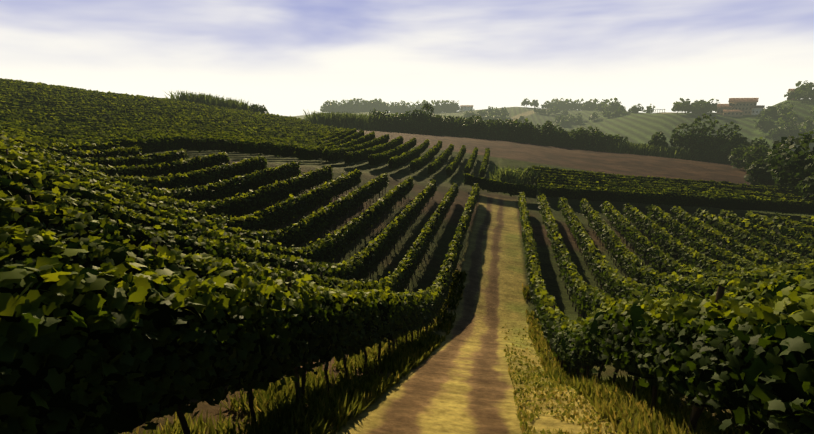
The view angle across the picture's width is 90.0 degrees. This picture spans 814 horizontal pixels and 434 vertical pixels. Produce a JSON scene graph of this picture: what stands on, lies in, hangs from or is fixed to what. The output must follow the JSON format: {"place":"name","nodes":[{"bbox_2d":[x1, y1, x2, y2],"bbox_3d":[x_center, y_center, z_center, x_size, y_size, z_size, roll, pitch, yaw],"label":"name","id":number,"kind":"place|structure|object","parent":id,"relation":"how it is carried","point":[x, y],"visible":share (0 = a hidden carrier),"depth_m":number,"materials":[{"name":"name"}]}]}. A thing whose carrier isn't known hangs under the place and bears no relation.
{"place":"outdoors","nodes":[
{"label":"outdoors","id":0,"kind":"place"},
{"bbox_2d":[0,0,813,115],"label":"sky","id":1,"kind":"structure","parent":0,"point":[287,57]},
{"bbox_2d":[118,99,813,433],"bbox_3d":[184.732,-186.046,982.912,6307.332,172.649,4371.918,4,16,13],"label":"ground","id":2,"kind":"structure","parent":0,"point":[458,380],"depth_m":30.98,"materials":[{"name":"brown soil"}]},
{"bbox_2d":[0,134,809,432],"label":"vine posts","id":3,"kind":"object","parent":2,"relation":"on","point":[720,292],"visible":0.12,"depth_m":10.80,"materials":[{"name":"brown wood"}]},
{"bbox_2d":[0,131,813,433],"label":"vines","id":4,"kind":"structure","parent":2,"relation":"on","point":[127,419],"depth_m":6.35,"materials":[{"name":"green plant"}]},
{"bbox_2d":[0,78,813,214],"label":"vine leaves","id":5,"kind":"object","parent":2,"relation":"on","point":[139,115],"visible":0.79,"depth_m":60.91,"materials":[{"name":"green plant"}]},
{"bbox_2d":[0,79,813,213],"bbox_3d":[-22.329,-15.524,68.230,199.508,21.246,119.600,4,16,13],"label":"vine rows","id":6,"kind":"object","parent":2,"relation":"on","point":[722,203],"visible":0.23,"depth_m":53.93,"materials":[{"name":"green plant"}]},
{"bbox_2d":[165,90,707,184],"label":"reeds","id":7,"kind":"object","parent":2,"relation":"on","point":[363,122],"visible":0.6,"depth_m":121.55,"materials":[{"name":"green plant"}]},
{"bbox_2d":[124,269,752,433],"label":"grass","id":8,"kind":"structure","parent":2,"relation":"on","point":[275,408],"depth_m":6.71,"materials":[{"name":"green plant"}]},
{"bbox_2d":[251,80,813,200],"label":"tree","id":9,"kind":"object","parent":2,"relation":"on","point":[762,163],"depth_m":133.90,"materials":[{"name":"green plant"}]},
{"bbox_2d":[461,107,762,114],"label":"pale farm walls","id":10,"kind":"structure","parent":0,"point":[753,109],"depth_m":304.31,"materials":[{"name":"beige paint"}]},
{"bbox_2d":[465,92,793,114],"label":"farm windows","id":11,"kind":"structure","parent":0,"point":[732,108],"depth_m":308.62,"materials":[{"name":"black glass"}]},
{"bbox_2d":[716,92,794,116],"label":"farm walls","id":12,"kind":"structure","parent":0,"point":[719,109],"depth_m":309.31,"materials":[{"name":"beige paint"}]},
{"bbox_2d":[460,89,796,111],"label":"farm roofs","id":13,"kind":"structure","parent":12,"relation":"on","point":[742,100],"depth_m":310.01,"materials":[{"name":"brown tile"}]}
]}

